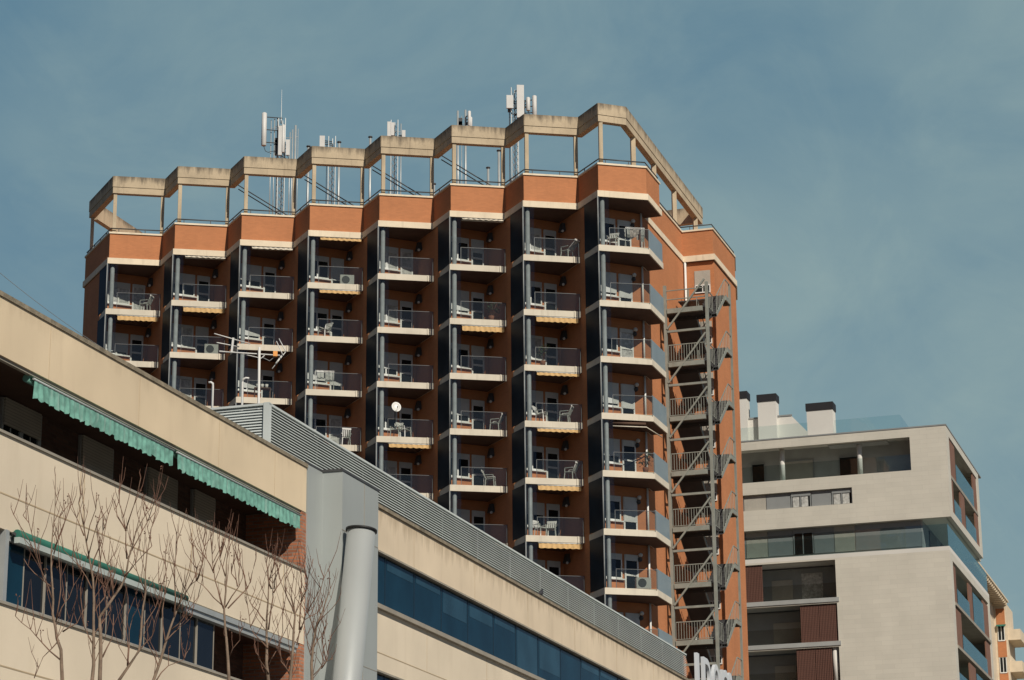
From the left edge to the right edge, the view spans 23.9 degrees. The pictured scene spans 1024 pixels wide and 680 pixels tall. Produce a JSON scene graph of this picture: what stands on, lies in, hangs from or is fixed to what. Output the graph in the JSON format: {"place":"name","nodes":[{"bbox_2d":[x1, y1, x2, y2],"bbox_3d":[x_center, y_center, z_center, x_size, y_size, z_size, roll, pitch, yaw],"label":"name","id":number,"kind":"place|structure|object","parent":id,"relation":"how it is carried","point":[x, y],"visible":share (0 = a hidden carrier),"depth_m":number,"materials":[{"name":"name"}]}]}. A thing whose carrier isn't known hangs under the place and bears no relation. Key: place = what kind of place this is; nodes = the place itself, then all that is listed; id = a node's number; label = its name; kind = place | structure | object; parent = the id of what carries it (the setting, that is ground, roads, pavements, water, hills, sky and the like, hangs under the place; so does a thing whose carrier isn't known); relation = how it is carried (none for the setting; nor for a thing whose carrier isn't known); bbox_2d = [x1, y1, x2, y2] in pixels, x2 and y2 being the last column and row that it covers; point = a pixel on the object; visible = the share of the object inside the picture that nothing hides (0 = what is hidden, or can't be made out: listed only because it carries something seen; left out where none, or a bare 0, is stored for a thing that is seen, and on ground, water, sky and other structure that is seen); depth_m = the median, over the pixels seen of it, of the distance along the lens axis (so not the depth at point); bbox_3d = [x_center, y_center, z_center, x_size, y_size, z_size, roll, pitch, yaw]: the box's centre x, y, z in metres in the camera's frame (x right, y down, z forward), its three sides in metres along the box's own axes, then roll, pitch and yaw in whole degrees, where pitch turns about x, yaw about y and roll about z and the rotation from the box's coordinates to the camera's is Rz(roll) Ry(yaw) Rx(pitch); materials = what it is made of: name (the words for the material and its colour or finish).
{"place":"outdoors","nodes":[
{"label":"outdoors","id":0,"kind":"place"},
{"bbox_2d":[0,0,1023,679],"label":"sky","id":1,"kind":"structure","parent":0,"point":[859,163],"materials":[{"name":"blue"}]},
{"bbox_2d":[739,391,993,679],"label":"modern apartment block","id":2,"kind":"structure","parent":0,"point":[862,548],"depth_m":157.25,"materials":[{"name":"beige stone"}]},
{"bbox_2d":[744,495,765,510],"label":"window","id":3,"kind":"structure","parent":2,"relation":"in","point":[755,502],"depth_m":159.18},
{"bbox_2d":[746,531,767,557],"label":"window","id":4,"kind":"structure","parent":2,"relation":"in","point":[756,542],"depth_m":158.64,"materials":[{"name":"glass"}]},
{"bbox_2d":[772,580,792,600],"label":"window","id":5,"kind":"structure","parent":2,"relation":"in","point":[782,589],"depth_m":159.22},
{"bbox_2d":[773,622,794,643],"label":"window","id":6,"kind":"structure","parent":2,"relation":"in","point":[784,633],"depth_m":158.44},
{"bbox_2d":[775,665,796,679],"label":"window","id":7,"kind":"structure","parent":2,"relation":"in","point":[781,672],"depth_m":157.71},
{"bbox_2d":[785,459,813,479],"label":"terrace door","id":8,"kind":"structure","parent":2,"relation":"in","point":[794,469],"depth_m":160.94,"materials":[{"name":"glass"}]},
{"bbox_2d":[791,491,810,507],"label":"window","id":9,"kind":"structure","parent":2,"relation":"in","point":[798,499],"depth_m":158.21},
{"bbox_2d":[793,528,813,554],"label":"window","id":10,"kind":"structure","parent":2,"relation":"in","point":[803,539],"depth_m":157.67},
{"bbox_2d":[801,572,823,598],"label":"window","id":11,"kind":"structure","parent":2,"relation":"in","point":[812,583],"depth_m":158.67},
{"bbox_2d":[832,488,852,504],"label":"window","id":12,"kind":"structure","parent":2,"relation":"in","point":[839,496],"depth_m":157.40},
{"bbox_2d":[834,525,855,551],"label":"window","id":13,"kind":"structure","parent":2,"relation":"in","point":[844,535],"depth_m":156.86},
{"bbox_2d":[838,455,857,475],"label":"terrace door","id":14,"kind":"structure","parent":2,"relation":"in","point":[847,464],"depth_m":159.96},
{"bbox_2d":[964,562,1023,679],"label":"corner building","id":15,"kind":"structure","parent":0,"point":[1007,639],"depth_m":225.88,"materials":[{"name":"beige brick"}]},
{"label":"road","id":16,"kind":"structure","parent":0,"visible":0},
{"bbox_2d":[11,469,87,679],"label":"bare tree","id":17,"kind":"object","parent":16,"relation":"on","point":[57,634],"visible":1,"depth_m":29.31,"materials":[{"name":"brown plant"}]},
{"bbox_2d":[54,456,120,679],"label":"bare tree","id":18,"kind":"object","parent":16,"relation":"on","point":[93,620],"visible":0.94,"depth_m":30.96,"materials":[{"name":"brown plant"}]},
{"bbox_2d":[94,464,167,679],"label":"bare tree","id":19,"kind":"object","parent":16,"relation":"on","point":[101,653],"visible":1,"depth_m":28.37,"materials":[{"name":"brown plant"}]},
{"bbox_2d":[113,494,170,679],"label":"bare tree","id":20,"kind":"object","parent":16,"relation":"on","point":[140,641],"visible":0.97,"depth_m":31.84,"materials":[{"name":"brown plant"}]},
{"bbox_2d":[143,506,204,679],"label":"bare tree","id":21,"kind":"object","parent":16,"relation":"on","point":[166,638],"visible":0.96,"depth_m":29.80,"materials":[{"name":"brown plant"}]},
{"bbox_2d":[176,509,256,679],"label":"bare tree","id":22,"kind":"object","parent":16,"relation":"on","point":[223,607],"visible":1,"depth_m":29.44,"materials":[{"name":"brown plant"}]},
{"bbox_2d":[236,528,291,679],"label":"bare tree","id":23,"kind":"object","parent":16,"relation":"on","point":[266,664],"visible":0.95,"depth_m":30.32,"materials":[{"name":"brown plant"}]},
{"bbox_2d":[272,533,340,679],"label":"bare tree","id":24,"kind":"object","parent":16,"relation":"on","point":[291,656],"visible":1,"depth_m":29.86,"materials":[{"name":"brown plant"}]},
{"bbox_2d":[297,568,344,679],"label":"bare tree","id":25,"kind":"object","parent":16,"relation":"on","point":[312,653],"visible":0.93,"depth_m":31.18,"materials":[{"name":"brown plant"}]},
{"label":"ground","id":26,"kind":"structure","parent":0,"visible":0},
{"bbox_2d":[0,290,689,679],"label":"street building","id":27,"kind":"structure","parent":26,"relation":"on","point":[440,608],"depth_m":51.33,"materials":[{"name":"beige concrete"}]},
{"bbox_2d":[0,397,41,446],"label":"window","id":28,"kind":"structure","parent":27,"relation":"in","point":[19,420],"depth_m":46.21,"materials":[{"name":"metal"}]},
{"bbox_2d":[77,435,113,479],"bbox_3d":[-8.423,2.991,48.975,0.098,1.880,1.450,-6,-17,17],"label":"window","id":29,"kind":"structure","parent":27,"relation":"in","point":[97,457],"depth_m":49.01,"materials":[{"name":"metal"}]},
{"bbox_2d":[22,375,174,465],"bbox_3d":[-7.906,1.622,46.769,0.302,0.494,5.890,-6,-17,17],"label":"scalloped awning","id":30,"kind":"object","parent":27,"relation":"attached to","point":[56,399],"visible":1,"depth_m":46.42,"materials":[{"name":"green fabric"}]},
{"bbox_2d":[11,529,189,607],"bbox_3d":[-7.697,4.389,46.012,0.174,0.255,7.046,-6,-17,17],"label":"cassette awning","id":31,"kind":"object","parent":27,"relation":"attached to","point":[132,581],"visible":0.76,"depth_m":45.38,"materials":[{"name":"metal"}]},
{"bbox_2d":[143,467,177,509],"bbox_3d":[-7.502,3.425,51.833,0.098,1.130,1.530,-6,-17,17],"label":"window","id":32,"kind":"structure","parent":27,"relation":"in","point":[169,497],"depth_m":51.79,"materials":[{"name":"glass"}]},
{"bbox_2d":[190,489,215,526],"bbox_3d":[-6.850,4.344,53.662,0.098,1.880,1.200,-6,-17,17],"label":"window","id":33,"kind":"structure","parent":27,"relation":"in","point":[202,505],"depth_m":53.67,"materials":[{"name":"glass"}]},
{"bbox_2d":[173,451,301,528],"bbox_3d":[-5.952,3.303,52.589,0.302,0.497,6.580,-6,-17,17],"label":"scalloped awning","id":34,"kind":"object","parent":27,"relation":"attached to","point":[189,466],"visible":0.99,"depth_m":52.27,"materials":[{"name":"green fabric"}]},
{"bbox_2d":[214,333,285,403],"bbox_3d":[-6.076,1.549,55.851,1.680,3.399,0.533,2,-16,-7],"label":"tv antenna","id":35,"kind":"object","parent":27,"relation":"on","point":[274,354],"visible":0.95,"depth_m":56.12,"materials":[{"name":"white metal"}]},
{"bbox_2d":[378,555,385,605],"bbox_3d":[-3.522,5.838,59.814,0.058,1.316,2.080,-6,-17,17],"label":"office window","id":36,"kind":"structure","parent":27,"relation":"in","point":[381,561],"depth_m":60.55,"materials":[{"name":"blue glass"}]},
{"bbox_2d":[385,559,414,618],"bbox_3d":[-2.878,6.393,61.735,0.058,1.316,2.120,-6,-17,17],"label":"office window","id":37,"kind":"structure","parent":27,"relation":"in","point":[399,581],"depth_m":61.73,"materials":[{"name":"blue glass"}]},
{"bbox_2d":[414,574,441,631],"bbox_3d":[-2.229,6.951,63.669,0.058,1.316,2.110,-6,-17,17],"label":"office window","id":38,"kind":"structure","parent":27,"relation":"in","point":[427,595],"depth_m":63.67,"materials":[{"name":"blue glass"}]},
{"bbox_2d":[210,402,686,675],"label":"louvre screen","id":39,"kind":"object","parent":27,"relation":"on","point":[264,419],"visible":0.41,"depth_m":65.22,"materials":[{"name":"metal"}]},
{"bbox_2d":[226,410,683,675],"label":"plant room","id":40,"kind":"object","parent":27,"relation":"on","point":[464,536],"visible":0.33,"depth_m":67.57,"materials":[{"name":"metal"}]},
{"bbox_2d":[442,588,467,643],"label":"office window","id":41,"kind":"structure","parent":27,"relation":"in","point":[454,607],"depth_m":65.63,"materials":[{"name":"blue glass"}]},
{"bbox_2d":[468,601,493,655],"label":"office window","id":42,"kind":"structure","parent":27,"relation":"in","point":[480,621],"depth_m":67.66,"materials":[{"name":"blue glass"}]},
{"bbox_2d":[494,614,515,665],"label":"office window","id":43,"kind":"structure","parent":27,"relation":"in","point":[504,630],"depth_m":69.64,"materials":[{"name":"blue glass"}]},
{"bbox_2d":[516,626,538,675],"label":"office window","id":44,"kind":"structure","parent":27,"relation":"in","point":[526,642],"depth_m":71.56,"materials":[{"name":"blue glass"}]},
{"bbox_2d":[538,637,560,679],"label":"office window","id":45,"kind":"structure","parent":27,"relation":"in","point":[549,654],"depth_m":73.59,"materials":[{"name":"blue glass"}]},
{"bbox_2d":[561,649,580,679],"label":"office window","id":46,"kind":"structure","parent":27,"relation":"in","point":[570,663],"depth_m":75.72,"materials":[{"name":"blue glass"}]},
{"bbox_2d":[581,659,599,679],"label":"office window","id":47,"kind":"structure","parent":27,"relation":"in","point":[589,671],"depth_m":77.73,"materials":[{"name":"blue glass"}]},
{"bbox_2d":[83,103,748,679],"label":"apartment tower","id":48,"kind":"structure","parent":26,"relation":"on","point":[433,273],"depth_m":129.91,"materials":[{"name":"orange brick"}]},
{"bbox_2d":[105,331,129,356],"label":"window","id":49,"kind":"structure","parent":48,"relation":"in","point":[119,347],"depth_m":137.19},
{"bbox_2d":[107,281,131,306],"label":"window","id":50,"kind":"structure","parent":48,"relation":"in","point":[123,298],"depth_m":138.06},
{"bbox_2d":[130,334,142,360],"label":"balcony door","id":51,"kind":"structure","parent":48,"relation":"in","point":[136,351],"depth_m":137.62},
{"bbox_2d":[132,284,144,309],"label":"balcony door","id":52,"kind":"structure","parent":48,"relation":"in","point":[136,298],"depth_m":138.50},
{"bbox_2d":[170,375,191,396],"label":"window","id":53,"kind":"structure","parent":48,"relation":"in","point":[182,382],"depth_m":135.03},
{"bbox_2d":[171,323,194,349],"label":"window","id":54,"kind":"structure","parent":48,"relation":"in","point":[186,342],"depth_m":135.79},
{"bbox_2d":[173,272,196,297],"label":"window","id":55,"kind":"structure","parent":48,"relation":"in","point":[188,290],"depth_m":136.62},
{"bbox_2d":[194,378,206,405],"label":"balcony door","id":56,"kind":"structure","parent":48,"relation":"in","point":[200,395],"depth_m":135.36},
{"bbox_2d":[195,326,208,352],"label":"balcony door","id":57,"kind":"structure","parent":48,"relation":"in","point":[200,342],"depth_m":136.15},
{"bbox_2d":[197,275,209,300],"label":"balcony door","id":58,"kind":"structure","parent":48,"relation":"in","point":[203,290],"depth_m":137.02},
{"bbox_2d":[238,367,260,393],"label":"window","id":59,"kind":"structure","parent":48,"relation":"in","point":[252,374],"depth_m":133.45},
{"bbox_2d":[239,315,261,340],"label":"window","id":60,"kind":"structure","parent":48,"relation":"in","point":[254,333],"depth_m":134.30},
{"bbox_2d":[240,264,262,289],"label":"window","id":61,"kind":"structure","parent":48,"relation":"in","point":[254,282],"depth_m":135.16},
{"bbox_2d":[261,370,273,397],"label":"balcony door","id":62,"kind":"structure","parent":48,"relation":"in","point":[267,377],"depth_m":133.91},
{"bbox_2d":[262,318,274,344],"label":"balcony door","id":63,"kind":"structure","parent":48,"relation":"in","point":[268,334],"depth_m":134.73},
{"bbox_2d":[263,267,275,292],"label":"balcony door","id":64,"kind":"structure","parent":48,"relation":"in","point":[269,280],"depth_m":135.56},
{"bbox_2d":[261,112,292,214],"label":"antenna mast","id":65,"kind":"object","parent":48,"relation":"on","point":[280,140],"visible":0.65,"depth_m":141.02,"materials":[{"name":"metal"}]},
{"bbox_2d":[307,413,326,437],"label":"window","id":66,"kind":"structure","parent":48,"relation":"in","point":[317,419],"depth_m":131.29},
{"bbox_2d":[307,359,329,385],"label":"window","id":67,"kind":"structure","parent":48,"relation":"in","point":[317,365],"depth_m":132.00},
{"bbox_2d":[308,307,330,332],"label":"window","id":68,"kind":"structure","parent":48,"relation":"in","point":[320,314],"depth_m":132.90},
{"bbox_2d":[309,255,330,280],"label":"window","id":69,"kind":"structure","parent":48,"relation":"in","point":[320,261],"depth_m":133.75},
{"bbox_2d":[329,415,341,444],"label":"balcony door","id":70,"kind":"structure","parent":48,"relation":"in","point":[335,422],"depth_m":131.61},
{"bbox_2d":[329,362,342,389],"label":"balcony door","id":71,"kind":"structure","parent":48,"relation":"in","point":[337,368],"depth_m":132.42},
{"bbox_2d":[330,309,342,336],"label":"balcony door","id":72,"kind":"structure","parent":48,"relation":"in","point":[337,327],"depth_m":133.29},
{"bbox_2d":[331,258,343,283],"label":"balcony door","id":73,"kind":"structure","parent":48,"relation":"in","point":[338,264],"depth_m":134.07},
{"bbox_2d":[378,405,396,430],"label":"window","id":74,"kind":"structure","parent":48,"relation":"in","point":[389,412],"depth_m":129.76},
{"bbox_2d":[379,298,399,324],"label":"window","id":75,"kind":"structure","parent":48,"relation":"in","point":[390,305],"depth_m":131.45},
{"bbox_2d":[379,351,399,377],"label":"window","id":76,"kind":"structure","parent":48,"relation":"in","point":[389,358],"depth_m":130.59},
{"bbox_2d":[379,246,400,271],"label":"window","id":77,"kind":"structure","parent":48,"relation":"in","point":[391,253],"depth_m":132.29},
{"bbox_2d":[387,120,404,193],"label":"antenna mast","id":78,"kind":"object","parent":48,"relation":"on","point":[391,131],"visible":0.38,"depth_m":141.11,"materials":[{"name":"metal"}]},
{"bbox_2d":[399,408,411,436],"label":"balcony door","id":79,"kind":"structure","parent":48,"relation":"in","point":[405,413],"depth_m":130.17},
{"bbox_2d":[399,462,411,492],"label":"balcony door","id":80,"kind":"structure","parent":48,"relation":"in","point":[404,467],"depth_m":129.35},
{"bbox_2d":[399,354,412,381],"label":"balcony door","id":81,"kind":"structure","parent":48,"relation":"in","point":[406,371],"depth_m":130.97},
{"bbox_2d":[400,248,412,274],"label":"balcony door","id":82,"kind":"structure","parent":48,"relation":"in","point":[406,264],"depth_m":132.67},
{"bbox_2d":[400,301,412,327],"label":"balcony door","id":83,"kind":"structure","parent":48,"relation":"in","point":[406,316],"depth_m":131.80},
{"bbox_2d":[451,236,471,262],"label":"window","id":84,"kind":"structure","parent":48,"relation":"in","point":[462,253],"depth_m":130.84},
{"bbox_2d":[451,289,471,315],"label":"window","id":85,"kind":"structure","parent":48,"relation":"in","point":[462,307],"depth_m":129.95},
{"bbox_2d":[451,343,471,369],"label":"window","id":86,"kind":"structure","parent":48,"relation":"in","point":[462,349],"depth_m":129.16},
{"bbox_2d":[451,397,471,424],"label":"window","id":87,"kind":"structure","parent":48,"relation":"in","point":[462,404],"depth_m":128.31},
{"bbox_2d":[451,452,471,479],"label":"window","id":88,"kind":"structure","parent":48,"relation":"in","point":[463,460],"depth_m":127.50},
{"bbox_2d":[457,110,471,183],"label":"antenna mast","id":89,"kind":"object","parent":48,"relation":"on","point":[466,123],"visible":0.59,"depth_m":141.24,"materials":[{"name":"metal"}]},
{"bbox_2d":[471,239,483,264],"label":"balcony door","id":90,"kind":"structure","parent":48,"relation":"in","point":[477,255],"depth_m":131.19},
{"bbox_2d":[471,292,483,318],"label":"balcony door","id":91,"kind":"structure","parent":48,"relation":"in","point":[477,307],"depth_m":130.36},
{"bbox_2d":[471,345,483,373],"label":"balcony door","id":92,"kind":"structure","parent":48,"relation":"in","point":[477,363],"depth_m":129.49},
{"bbox_2d":[471,400,484,428],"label":"balcony door","id":93,"kind":"structure","parent":48,"relation":"in","point":[477,418],"depth_m":128.69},
{"bbox_2d":[472,455,484,485],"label":"balcony door","id":94,"kind":"structure","parent":48,"relation":"in","point":[478,478],"depth_m":127.81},
{"bbox_2d":[506,85,536,181],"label":"antenna mast","id":95,"kind":"object","parent":48,"relation":"on","point":[520,101],"visible":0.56,"depth_m":141.62,"materials":[{"name":"metal"}]},
{"bbox_2d":[525,280,544,306],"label":"window","id":96,"kind":"structure","parent":48,"relation":"in","point":[535,287],"depth_m":128.56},
{"bbox_2d":[527,446,546,472],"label":"window","id":97,"kind":"structure","parent":48,"relation":"in","point":[537,451],"depth_m":126.07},
{"bbox_2d":[543,229,555,255],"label":"balcony door","id":98,"kind":"structure","parent":48,"relation":"in","point":[549,245],"depth_m":129.76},
{"bbox_2d":[544,283,556,309],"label":"balcony door","id":99,"kind":"structure","parent":48,"relation":"in","point":[550,299],"depth_m":128.91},
{"bbox_2d":[544,337,557,365],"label":"balcony door","id":100,"kind":"structure","parent":48,"relation":"in","point":[551,356],"depth_m":128.09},
{"bbox_2d":[545,392,558,421],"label":"balcony door","id":101,"kind":"structure","parent":48,"relation":"in","point":[550,397],"depth_m":127.22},
{"bbox_2d":[546,447,558,477],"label":"balcony door","id":102,"kind":"structure","parent":48,"relation":"in","point":[552,454],"depth_m":126.38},
{"bbox_2d":[546,504,559,535],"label":"balcony door","id":103,"kind":"structure","parent":48,"relation":"in","point":[552,510],"depth_m":125.58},
{"bbox_2d":[603,382,621,408],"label":"window","id":104,"kind":"structure","parent":48,"relation":"in","point":[613,388],"depth_m":125.43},
{"bbox_2d":[604,438,622,464],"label":"window","id":105,"kind":"structure","parent":48,"relation":"in","point":[614,444],"depth_m":124.58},
{"bbox_2d":[605,495,623,522],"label":"window","id":106,"kind":"structure","parent":48,"relation":"in","point":[615,501],"depth_m":123.79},
{"bbox_2d":[606,553,624,580],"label":"window","id":107,"kind":"structure","parent":48,"relation":"in","point":[616,559],"depth_m":122.94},
{"bbox_2d":[617,220,630,246],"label":"balcony door","id":108,"kind":"structure","parent":48,"relation":"in","point":[620,223],"depth_m":128.28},
{"bbox_2d":[618,274,632,301],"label":"balcony door","id":109,"kind":"structure","parent":48,"relation":"in","point":[624,290],"depth_m":127.41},
{"bbox_2d":[619,328,633,357],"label":"balcony door","id":110,"kind":"structure","parent":48,"relation":"in","point":[625,335],"depth_m":126.63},
{"bbox_2d":[620,384,634,413],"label":"balcony door","id":111,"kind":"structure","parent":48,"relation":"in","point":[627,402],"depth_m":125.74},
{"bbox_2d":[622,440,635,471],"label":"balcony door","id":112,"kind":"structure","parent":48,"relation":"in","point":[628,459],"depth_m":124.94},
{"bbox_2d":[623,497,637,529],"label":"balcony door","id":113,"kind":"structure","parent":48,"relation":"in","point":[630,519],"depth_m":124.03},
{"bbox_2d":[624,554,638,587],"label":"balcony door","id":114,"kind":"structure","parent":48,"relation":"in","point":[630,561],"depth_m":123.24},
{"bbox_2d":[694,270,710,293],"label":"stair window","id":115,"kind":"structure","parent":48,"relation":"in","point":[698,275],"depth_m":136.75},
{"bbox_2d":[663,278,743,679],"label":"fire escape","id":116,"kind":"object","parent":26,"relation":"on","point":[687,316],"visible":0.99,"depth_m":129.38,"materials":[{"name":"metal"}]},
{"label":"pavement","id":117,"kind":"structure","parent":0,"visible":0},
{"bbox_2d":[332,525,376,679],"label":"leaning flue","id":118,"kind":"object","parent":117,"relation":"on","point":[348,663],"visible":1,"depth_m":55.72,"materials":[{"name":"metal"}]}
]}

